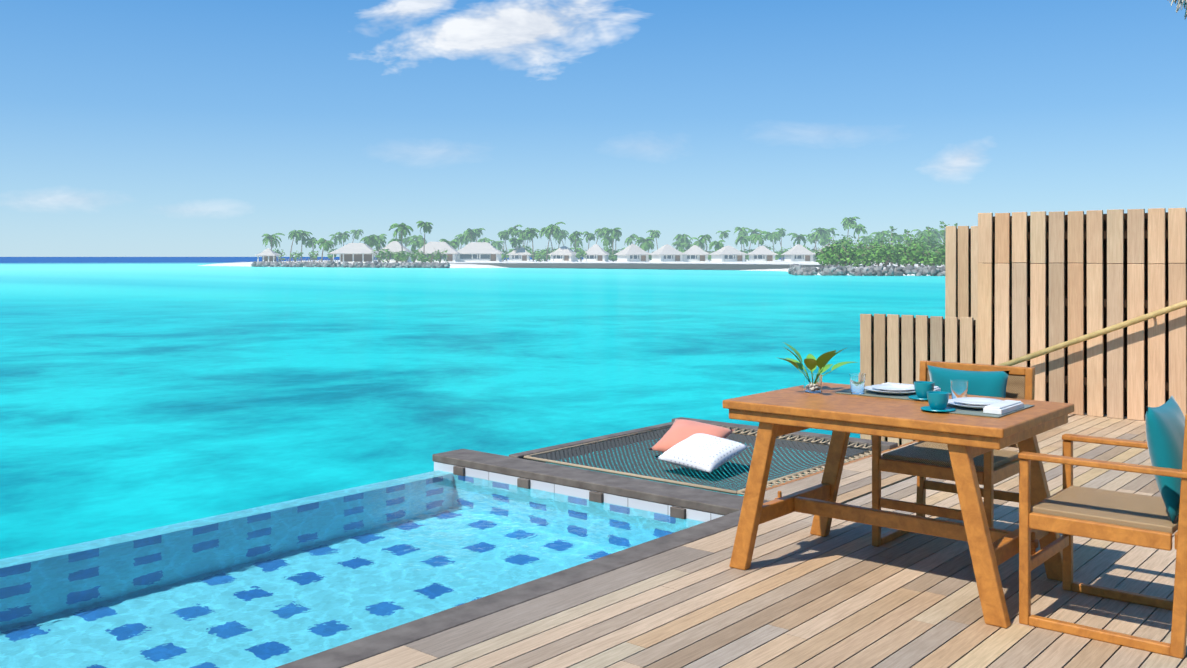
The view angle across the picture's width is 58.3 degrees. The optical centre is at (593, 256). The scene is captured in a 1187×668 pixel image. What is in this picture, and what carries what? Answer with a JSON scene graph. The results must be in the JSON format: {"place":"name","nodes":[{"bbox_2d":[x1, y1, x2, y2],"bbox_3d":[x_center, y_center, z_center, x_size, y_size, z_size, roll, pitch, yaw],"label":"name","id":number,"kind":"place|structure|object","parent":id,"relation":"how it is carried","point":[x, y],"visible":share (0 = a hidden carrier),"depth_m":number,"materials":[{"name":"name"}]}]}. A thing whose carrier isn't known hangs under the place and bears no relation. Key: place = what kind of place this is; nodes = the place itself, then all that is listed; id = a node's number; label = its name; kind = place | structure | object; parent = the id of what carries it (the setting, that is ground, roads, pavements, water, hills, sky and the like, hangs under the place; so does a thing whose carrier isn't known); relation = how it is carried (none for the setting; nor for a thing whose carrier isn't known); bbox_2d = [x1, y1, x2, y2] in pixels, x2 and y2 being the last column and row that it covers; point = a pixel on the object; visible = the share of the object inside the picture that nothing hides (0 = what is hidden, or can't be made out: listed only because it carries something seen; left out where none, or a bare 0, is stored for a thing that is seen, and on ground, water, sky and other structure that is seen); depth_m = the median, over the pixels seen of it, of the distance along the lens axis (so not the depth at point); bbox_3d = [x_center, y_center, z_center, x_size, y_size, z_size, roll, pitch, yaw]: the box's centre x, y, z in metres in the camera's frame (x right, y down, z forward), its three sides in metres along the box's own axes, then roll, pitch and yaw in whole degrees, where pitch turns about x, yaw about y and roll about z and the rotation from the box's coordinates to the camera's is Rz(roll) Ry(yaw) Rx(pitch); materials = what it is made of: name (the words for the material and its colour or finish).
{"place":"outdoors","nodes":[
{"label":"outdoors","id":0,"kind":"place"},
{"bbox_2d":[258,256,278,261],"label":"pier pavilion","id":1,"kind":"structure","parent":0,"point":[268,258],"depth_m":374.39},
{"bbox_2d":[255,248,281,255],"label":"roof","id":2,"kind":"structure","parent":1,"relation":"on","point":[268,252],"depth_m":372.28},
{"bbox_2d":[333,254,378,262],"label":"pavilion","id":3,"kind":"structure","parent":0,"point":[352,258],"depth_m":353.64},
{"bbox_2d":[328,243,378,253],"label":"pavilion roof","id":4,"kind":"structure","parent":3,"relation":"on","point":[355,248],"depth_m":350.22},
{"bbox_2d":[379,241,413,253],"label":"pavilion roof","id":5,"kind":"structure","parent":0,"point":[394,246],"depth_m":370.70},
{"bbox_2d":[0,257,944,558],"bbox_3d":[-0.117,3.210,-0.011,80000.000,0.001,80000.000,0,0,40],"label":"sea","id":6,"kind":"structure","parent":0,"point":[140,393],"depth_m":31.09,"materials":[{"name":"liquid"}]},
{"bbox_2d":[251,260,449,267],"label":"breakwater","id":7,"kind":"object","parent":6,"relation":"on","point":[368,264],"visible":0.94,"depth_m":314.37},
{"bbox_2d":[788,264,944,275],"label":"breakwater","id":8,"kind":"object","parent":6,"relation":"on","point":[838,270],"visible":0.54,"depth_m":178.68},
{"bbox_2d":[860,314,977,445],"bbox_3d":[4.089,1.623,11.143,2.745,1.973,0.120,0,0,40],"label":"privacy fence","id":9,"kind":"object","parent":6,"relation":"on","point":[895,348],"visible":0.23,"depth_m":11.64,"materials":[{"name":"brown wood"}]},
{"bbox_2d":[945,226,977,319],"bbox_3d":[5.238,1.114,12.659,2.114,2.992,0.121,0,0,40],"label":"privacy fence","id":10,"kind":"object","parent":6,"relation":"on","point":[961,271],"visible":0.08,"depth_m":13.18,"materials":[{"name":"brown wood"}]},
{"bbox_2d":[198,259,943,275],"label":"sand beach","id":11,"kind":"structure","parent":0,"point":[778,265],"depth_m":307.46,"materials":[{"name":"sand"}]},
{"bbox_2d":[262,233,284,249],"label":"palm","id":12,"kind":"object","parent":11,"relation":"on","point":[271,239],"visible":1,"depth_m":416.52,"materials":[{"name":"green"}]},
{"bbox_2d":[288,230,304,261],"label":"palm","id":13,"kind":"object","parent":11,"relation":"on","point":[294,233],"visible":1,"depth_m":415.52,"materials":[{"name":"green"}]},
{"bbox_2d":[295,231,312,261],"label":"palm","id":14,"kind":"object","parent":11,"relation":"on","point":[303,238],"visible":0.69,"depth_m":420.43,"materials":[{"name":"green"}]},
{"bbox_2d":[305,237,318,257],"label":"palm","id":15,"kind":"object","parent":11,"relation":"on","point":[311,242],"visible":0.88,"depth_m":419.38,"materials":[{"name":"green"}]},
{"bbox_2d":[314,238,335,261],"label":"palm","id":16,"kind":"object","parent":11,"relation":"on","point":[326,245],"visible":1,"depth_m":370.24,"materials":[{"name":"green"}]},
{"bbox_2d":[333,231,349,245],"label":"palm","id":17,"kind":"object","parent":11,"relation":"on","point":[344,235],"visible":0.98,"depth_m":480.01,"materials":[{"name":"green"}]},
{"bbox_2d":[360,235,378,246],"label":"palm","id":18,"kind":"object","parent":11,"relation":"on","point":[370,240],"visible":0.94,"depth_m":378.71,"materials":[{"name":"green"}]},
{"bbox_2d":[371,248,389,261],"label":"shrub","id":19,"kind":"object","parent":11,"relation":"on","point":[381,257],"visible":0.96,"depth_m":324.60,"materials":[{"name":"green plant"}]},
{"bbox_2d":[389,223,412,261],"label":"palm","id":20,"kind":"object","parent":11,"relation":"on","point":[403,228],"visible":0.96,"depth_m":361.63,"materials":[{"name":"green"}]},
{"bbox_2d":[408,248,422,262],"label":"shrub","id":21,"kind":"object","parent":11,"relation":"on","point":[416,255],"visible":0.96,"depth_m":324.86,"materials":[{"name":"green plant"}]},
{"bbox_2d":[406,238,426,254],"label":"tree","id":22,"kind":"object","parent":11,"relation":"on","point":[418,243],"visible":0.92,"depth_m":430.03,"materials":[{"name":"green"}]},
{"bbox_2d":[416,221,433,256],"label":"palm","id":23,"kind":"object","parent":11,"relation":"on","point":[427,226],"visible":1,"depth_m":380.21,"materials":[{"name":"green"}]},
{"bbox_2d":[420,253,439,262],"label":"shrub","id":24,"kind":"object","parent":11,"relation":"on","point":[432,258],"visible":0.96,"depth_m":322.73,"materials":[{"name":"green plant"}]},
{"bbox_2d":[415,254,457,261],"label":"bungalow wall","id":25,"kind":"structure","parent":11,"relation":"on","point":[452,257],"depth_m":396.45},
{"bbox_2d":[419,242,459,253],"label":"roof","id":26,"kind":"structure","parent":25,"relation":"on","point":[431,246],"depth_m":397.98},
{"bbox_2d":[455,234,472,248],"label":"palm","id":27,"kind":"object","parent":11,"relation":"on","point":[461,238],"visible":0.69,"depth_m":487.99,"materials":[{"name":"green"}]},
{"bbox_2d":[462,228,477,241],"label":"palm","id":28,"kind":"object","parent":11,"relation":"on","point":[470,233],"visible":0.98,"depth_m":463.21,"materials":[{"name":"green"}]},
{"bbox_2d":[457,254,501,261],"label":"bungalow wall","id":29,"kind":"structure","parent":11,"relation":"on","point":[478,257],"depth_m":401.12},
{"bbox_2d":[458,242,504,253],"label":"roof","id":30,"kind":"structure","parent":29,"relation":"on","point":[479,248],"depth_m":402.25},
{"bbox_2d":[507,225,522,246],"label":"palm","id":31,"kind":"object","parent":11,"relation":"on","point":[512,230],"visible":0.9,"depth_m":473.97,"materials":[{"name":"green"}]},
{"bbox_2d":[508,237,523,248],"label":"palm","id":32,"kind":"object","parent":11,"relation":"on","point":[514,241],"visible":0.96,"depth_m":446.28,"materials":[{"name":"green"}]},
{"bbox_2d":[509,255,529,260],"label":"beach villa","id":33,"kind":"object","parent":11,"relation":"on","point":[519,257],"visible":0.85,"depth_m":446.96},
{"bbox_2d":[507,246,531,254],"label":"roof","id":34,"kind":"structure","parent":33,"relation":"on","point":[521,250],"depth_m":447.09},
{"bbox_2d":[525,228,539,260],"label":"palm","id":35,"kind":"object","parent":11,"relation":"on","point":[532,233],"visible":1,"depth_m":435.30,"materials":[{"name":"green"}]},
{"bbox_2d":[528,248,549,260],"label":"shrub","id":36,"kind":"object","parent":11,"relation":"on","point":[543,253],"visible":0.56,"depth_m":451.63,"materials":[{"name":"green plant"}]},
{"bbox_2d":[544,222,565,261],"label":"palm","id":37,"kind":"object","parent":11,"relation":"on","point":[553,229],"visible":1,"depth_m":434.48,"materials":[{"name":"green"}]},
{"bbox_2d":[549,255,577,261],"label":"beach villa","id":38,"kind":"object","parent":11,"relation":"on","point":[563,258],"visible":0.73,"depth_m":433.87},
{"bbox_2d":[547,246,577,254],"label":"roof","id":39,"kind":"structure","parent":38,"relation":"on","point":[563,250],"depth_m":434.55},
{"bbox_2d":[568,231,583,251],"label":"palm","id":40,"kind":"object","parent":11,"relation":"on","point":[573,236],"visible":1,"depth_m":439.89,"materials":[{"name":"green"}]},
{"bbox_2d":[583,255,608,261],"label":"beach villa","id":41,"kind":"object","parent":11,"relation":"on","point":[596,258],"visible":0.83,"depth_m":424.78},
{"bbox_2d":[586,244,609,254],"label":"roof","id":42,"kind":"structure","parent":41,"relation":"on","point":[595,249],"depth_m":425.60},
{"bbox_2d":[599,235,616,247],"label":"palm","id":43,"kind":"object","parent":11,"relation":"on","point":[607,241],"visible":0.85,"depth_m":461.56,"materials":[{"name":"green"}]},
{"bbox_2d":[604,227,621,253],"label":"palm","id":44,"kind":"object","parent":11,"relation":"on","point":[616,231],"visible":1,"depth_m":448.61,"materials":[{"name":"green"}]},
{"bbox_2d":[616,255,649,261],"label":"wall","id":45,"kind":"structure","parent":11,"relation":"on","point":[632,258],"depth_m":406.12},
{"bbox_2d":[614,244,649,254],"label":"roof","id":46,"kind":"structure","parent":45,"relation":"on","point":[632,249],"depth_m":406.91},
{"bbox_2d":[635,237,653,250],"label":"palm","id":47,"kind":"object","parent":11,"relation":"on","point":[646,244],"visible":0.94,"depth_m":440.56,"materials":[{"name":"green"}]},
{"bbox_2d":[651,255,683,261],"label":"beach villa","id":48,"kind":"object","parent":11,"relation":"on","point":[667,258],"visible":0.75,"depth_m":400.84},
{"bbox_2d":[649,244,685,254],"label":"roof","id":49,"kind":"structure","parent":48,"relation":"on","point":[666,249],"depth_m":401.73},
{"bbox_2d":[673,234,692,242],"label":"palm","id":50,"kind":"object","parent":11,"relation":"on","point":[680,238],"visible":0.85,"depth_m":502.55,"materials":[{"name":"green"}]},
{"bbox_2d":[683,255,708,261],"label":"beach villa","id":51,"kind":"object","parent":11,"relation":"on","point":[695,258],"visible":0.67,"depth_m":403.00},
{"bbox_2d":[683,245,708,254],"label":"roof","id":52,"kind":"structure","parent":51,"relation":"on","point":[695,250],"depth_m":403.75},
{"bbox_2d":[698,234,711,251],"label":"palm","id":53,"kind":"object","parent":11,"relation":"on","point":[704,238],"visible":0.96,"depth_m":435.45,"materials":[{"name":"green"}]},
{"bbox_2d":[709,240,724,250],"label":"palm","id":54,"kind":"object","parent":11,"relation":"on","point":[718,245],"visible":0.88,"depth_m":431.16,"materials":[{"name":"green"}]},
{"bbox_2d":[710,255,745,261],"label":"wall","id":55,"kind":"structure","parent":11,"relation":"on","point":[727,258],"depth_m":390.60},
{"bbox_2d":[708,246,748,254],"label":"roof","id":56,"kind":"structure","parent":55,"relation":"on","point":[728,250],"depth_m":391.44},
{"bbox_2d":[734,227,750,249],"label":"palm","id":57,"kind":"object","parent":11,"relation":"on","point":[742,231],"visible":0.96,"depth_m":501.42,"materials":[{"name":"green"}]},
{"bbox_2d":[735,235,751,251],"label":"palm","id":58,"kind":"object","parent":11,"relation":"on","point":[742,239],"visible":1,"depth_m":452.62,"materials":[{"name":"green"}]},
{"bbox_2d":[748,231,768,246],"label":"palm","id":59,"kind":"object","parent":11,"relation":"on","point":[758,237],"visible":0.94,"depth_m":434.25,"materials":[{"name":"green"}]},
{"bbox_2d":[748,255,775,261],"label":"beach villa","id":60,"kind":"object","parent":11,"relation":"on","point":[761,258],"visible":0.81,"depth_m":398.32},
{"bbox_2d":[748,245,777,254],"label":"roof","id":61,"kind":"structure","parent":60,"relation":"on","point":[761,250],"depth_m":398.94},
{"bbox_2d":[763,232,781,248],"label":"palm","id":62,"kind":"object","parent":11,"relation":"on","point":[772,236],"visible":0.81,"depth_m":491.42,"materials":[{"name":"green"}]},
{"bbox_2d":[786,233,809,245],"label":"palm","id":63,"kind":"object","parent":11,"relation":"on","point":[799,238],"visible":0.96,"depth_m":457.94,"materials":[{"name":"green"}]},
{"bbox_2d":[783,255,813,261],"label":"beach villa","id":64,"kind":"object","parent":11,"relation":"on","point":[798,258],"visible":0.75,"depth_m":399.94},
{"bbox_2d":[781,244,814,254],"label":"roof","id":65,"kind":"structure","parent":64,"relation":"on","point":[798,249],"depth_m":400.68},
{"bbox_2d":[811,227,829,248],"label":"palm","id":66,"kind":"object","parent":11,"relation":"on","point":[820,232],"visible":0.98,"depth_m":477.86,"materials":[{"name":"green"}]},
{"bbox_2d":[813,247,831,266],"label":"shrub","id":67,"kind":"object","parent":11,"relation":"on","point":[818,254],"visible":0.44,"depth_m":213.49,"materials":[{"name":"green plant"}]},
{"bbox_2d":[820,242,839,265],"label":"shrub","id":68,"kind":"object","parent":11,"relation":"on","point":[830,251],"visible":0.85,"depth_m":208.30,"materials":[{"name":"green plant"}]},
{"bbox_2d":[830,248,856,265],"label":"shrub","id":69,"kind":"object","parent":11,"relation":"on","point":[838,258],"visible":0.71,"depth_m":205.13,"materials":[{"name":"green plant"}]},
{"bbox_2d":[841,217,859,237],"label":"palm","id":70,"kind":"object","parent":11,"relation":"on","point":[848,222],"visible":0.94,"depth_m":440.19,"materials":[{"name":"green"}]},
{"bbox_2d":[838,241,866,266],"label":"shrub","id":71,"kind":"object","parent":11,"relation":"on","point":[856,256],"visible":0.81,"depth_m":204.04,"materials":[{"name":"green plant"}]},
{"bbox_2d":[849,224,867,243],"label":"palm","id":72,"kind":"object","parent":11,"relation":"on","point":[859,228],"visible":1,"depth_m":433.39,"materials":[{"name":"green"}]},
{"bbox_2d":[870,231,890,242],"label":"palm","id":73,"kind":"object","parent":11,"relation":"on","point":[880,235],"visible":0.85,"depth_m":428.71,"materials":[{"name":"green"}]},
{"bbox_2d":[866,248,896,266],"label":"shrub","id":74,"kind":"object","parent":11,"relation":"on","point":[889,255],"visible":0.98,"depth_m":202.77,"materials":[{"name":"green plant"}]},
{"bbox_2d":[886,238,909,266],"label":"shrub","id":75,"kind":"object","parent":11,"relation":"on","point":[900,246],"visible":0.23,"depth_m":212.46,"materials":[{"name":"green plant"}]},
{"bbox_2d":[893,245,912,264],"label":"shrub","id":76,"kind":"object","parent":11,"relation":"on","point":[899,261],"visible":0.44,"depth_m":210.63,"materials":[{"name":"green plant"}]},
{"bbox_2d":[900,243,929,266],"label":"shrub","id":77,"kind":"object","parent":11,"relation":"on","point":[914,253],"visible":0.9,"depth_m":197.12,"materials":[{"name":"green plant"}]},
{"bbox_2d":[903,234,932,250],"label":"shrub","id":78,"kind":"object","parent":11,"relation":"on","point":[914,238],"visible":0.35,"depth_m":284.98,"materials":[{"name":"green plant"}]},
{"bbox_2d":[919,251,943,265],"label":"shrub","id":79,"kind":"object","parent":11,"relation":"on","point":[930,259],"visible":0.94,"depth_m":195.10,"materials":[{"name":"green plant"}]},
{"bbox_2d":[434,462,724,521],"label":"tiles","id":80,"kind":"object","parent":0,"point":[620,500],"visible":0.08,"depth_m":6.68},
{"bbox_2d":[0,470,704,667],"bbox_3d":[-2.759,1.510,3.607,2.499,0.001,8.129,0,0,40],"label":"swimming pool","id":81,"kind":"structure","parent":80,"relation":"in","point":[275,585],"depth_m":5.12,"materials":[{"name":"tile"}]},
{"bbox_2d":[275,449,768,667],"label":"pool coping","id":82,"kind":"object","parent":80,"relation":"on","point":[729,506],"visible":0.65,"depth_m":5.23,"materials":[{"name":"stone"}]},
{"bbox_2d":[453,466,685,517],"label":"tiles","id":83,"kind":"object","parent":80,"relation":"attached to","point":[679,512],"visible":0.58,"depth_m":6.57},
{"bbox_2d":[0,0,1186,256],"label":"sky","id":84,"kind":"structure","parent":0,"point":[129,128],"materials":[{"name":"blue"}]},
{"bbox_2d":[342,413,1186,667],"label":"deck planks","id":85,"kind":"object","parent":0,"point":[842,594],"visible":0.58,"depth_m":4.30,"materials":[{"name":"wood"}]},
{"bbox_2d":[509,417,897,462],"bbox_3d":[0.816,1.440,7.702,1.970,0.120,2.140,0,0,40],"label":"hammock frame","id":86,"kind":"object","parent":85,"relation":"on","point":[885,445],"visible":0.4,"depth_m":8.21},
{"bbox_2d":[523,425,871,494],"bbox_3d":[0.829,1.405,7.633,1.849,0.043,1.954,0,0,40],"label":"hammock lacing","id":87,"kind":"object","parent":86,"relation":"attached to","point":[796,475],"visible":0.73,"depth_m":7.23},
{"bbox_2d":[531,427,866,490],"bbox_3d":[0.771,1.490,7.602,1.750,0.160,1.810,0,0,40],"label":"hammock net","id":88,"kind":"object","parent":86,"relation":"attached to","point":[677,473],"visible":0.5,"depth_m":7.79,"materials":[{"name":"fabric"}]},
{"bbox_2d":[649,419,733,452],"bbox_3d":[0.751,1.384,8.081,0.500,0.154,0.500,6,23,28],"label":"pillow","id":89,"kind":"object","parent":88,"relation":"on","point":[679,430],"visible":0.5,"depth_m":8.06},
{"bbox_2d":[654,433,750,472],"bbox_3d":[0.787,1.403,7.659,0.500,0.164,0.500,5,18,43],"label":"pillow","id":90,"kind":"object","parent":88,"relation":"on","point":[704,452],"visible":1,"depth_m":7.56,"materials":[{"name":"fabric"}]},
{"bbox_2d":[766,440,917,490],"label":"deck fascia","id":91,"kind":"structure","parent":85,"relation":"attached to","point":[784,483],"depth_m":6.98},
{"bbox_2d":[723,382,1073,627],"bbox_3d":[1.347,1.027,4.731,1.250,0.765,0.900,0,0,40],"label":"dining table","id":92,"kind":"object","parent":85,"relation":"on","point":[966,439],"visible":0.79,"depth_m":4.58,"materials":[{"name":"brown wood"}]},
{"bbox_2d":[779,342,853,392],"bbox_3d":[1.041,0.526,5.062,0.355,0.235,0.423,0,0,40],"label":"vase","id":93,"kind":"object","parent":92,"relation":"on","point":[811,363],"depth_m":5.02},
{"bbox_2d":[835,389,950,400],"bbox_3d":[1.410,0.641,4.992,0.440,0.004,0.320,0,0,40],"label":"placemat","id":94,"kind":"object","parent":92,"relation":"on","point":[876,394],"visible":0.36,"depth_m":4.92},
{"bbox_2d":[849,373,865,393],"bbox_3d":[1.234,0.593,4.970,0.074,0.095,0.074,0,0,40],"label":"glass","id":95,"kind":"object","parent":94,"relation":"on","point":[857,383],"visible":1,"depth_m":4.94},
{"bbox_2d":[865,384,915,394],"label":"plates","id":96,"kind":"object","parent":94,"relation":"on","point":[889,389],"visible":0.92,"depth_m":4.96,"materials":[{"name":"white ceramic"}]},
{"bbox_2d":[882,382,940,390],"bbox_3d":[1.507,0.624,5.061,0.270,0.029,0.075,0,0,40],"label":"napkin","id":97,"kind":"object","parent":96,"relation":"on","point":[936,388],"visible":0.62,"depth_m":5.07,"materials":[{"name":"fabric"}]},
{"bbox_2d":[908,381,934,400],"bbox_3d":[1.491,0.603,4.793,0.140,0.075,0.140,0,0,40],"label":"cup","id":98,"kind":"object","parent":94,"relation":"on","point":[922,388],"visible":0.73,"depth_m":4.76,"materials":[{"name":"teal"}]},
{"bbox_2d":[921,404,1034,417],"bbox_3d":[1.635,0.641,4.514,0.320,0.004,0.440,0,0,40],"label":"placemat","id":99,"kind":"object","parent":92,"relation":"on","point":[966,411],"visible":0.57,"depth_m":4.39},
{"bbox_2d":[921,391,955,411],"bbox_3d":[1.436,0.603,4.434,0.140,0.075,0.140,0,0,40],"label":"cup","id":100,"kind":"object","parent":99,"relation":"on","point":[937,401],"visible":1,"depth_m":4.40,"materials":[{"name":"teal"}]},
{"bbox_2d":[950,380,967,398],"bbox_3d":[1.613,0.593,4.690,0.074,0.095,0.074,0,0,40],"label":"glass","id":101,"kind":"object","parent":99,"relation":"on","point":[959,388],"visible":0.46,"depth_m":4.66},
{"bbox_2d":[948,397,1002,409],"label":"plates","id":102,"kind":"object","parent":99,"relation":"on","point":[978,403],"visible":0.77,"depth_m":4.52,"materials":[{"name":"white ceramic"}]},
{"bbox_2d":[983,400,1022,414],"bbox_3d":[1.704,0.624,4.418,0.075,0.029,0.270,0,0,40],"label":"napkin","id":103,"kind":"object","parent":99,"relation":"on","point":[1002,407],"visible":0.98,"depth_m":4.36,"materials":[{"name":"fabric"}]},
{"bbox_2d":[872,360,1034,546],"bbox_3d":[1.774,0.980,5.231,0.599,0.860,0.614,0,0,40],"label":"armchair","id":104,"kind":"object","parent":85,"relation":"on","point":[921,460],"visible":0.46,"depth_m":5.17,"materials":[{"name":"brown wood"}]},
{"bbox_2d":[927,365,1008,397],"bbox_3d":[1.889,0.710,5.366,0.420,0.300,0.118,0,0,40],"label":"chair cushion","id":105,"kind":"object","parent":104,"relation":"in","point":[988,383],"visible":0.48,"depth_m":5.30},
{"bbox_2d":[977,208,1186,420],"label":"wooden fence","id":106,"kind":"object","parent":85,"relation":"on","point":[1050,279],"visible":0.79,"depth_m":9.41,"materials":[{"name":"brown wood"}]},
{"bbox_2d":[998,300,1186,365],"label":"stair handrail","id":107,"kind":"object","parent":106,"relation":"attached to","point":[1127,323],"visible":0.81,"depth_m":9.25,"materials":[{"name":"brown wood"}]},
{"bbox_2d":[1018,414,1186,658],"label":"armchair","id":108,"kind":"object","parent":85,"relation":"on","point":[1069,511],"visible":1,"depth_m":4.01,"materials":[{"name":"brown wood"}]},
{"bbox_2d":[1145,396,1184,522],"bbox_3d":[2.183,0.749,4.001,0.127,0.420,0.420,-16,-10,39],"label":"chair cushion","id":109,"kind":"object","parent":108,"relation":"on","point":[1165,424],"visible":0.77,"depth_m":3.87,"materials":[{"name":"fabric"}]},
{"bbox_2d":[1167,0,1186,18],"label":"foliage","id":110,"kind":"object","parent":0,"point":[1180,3],"visible":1,"depth_m":7.68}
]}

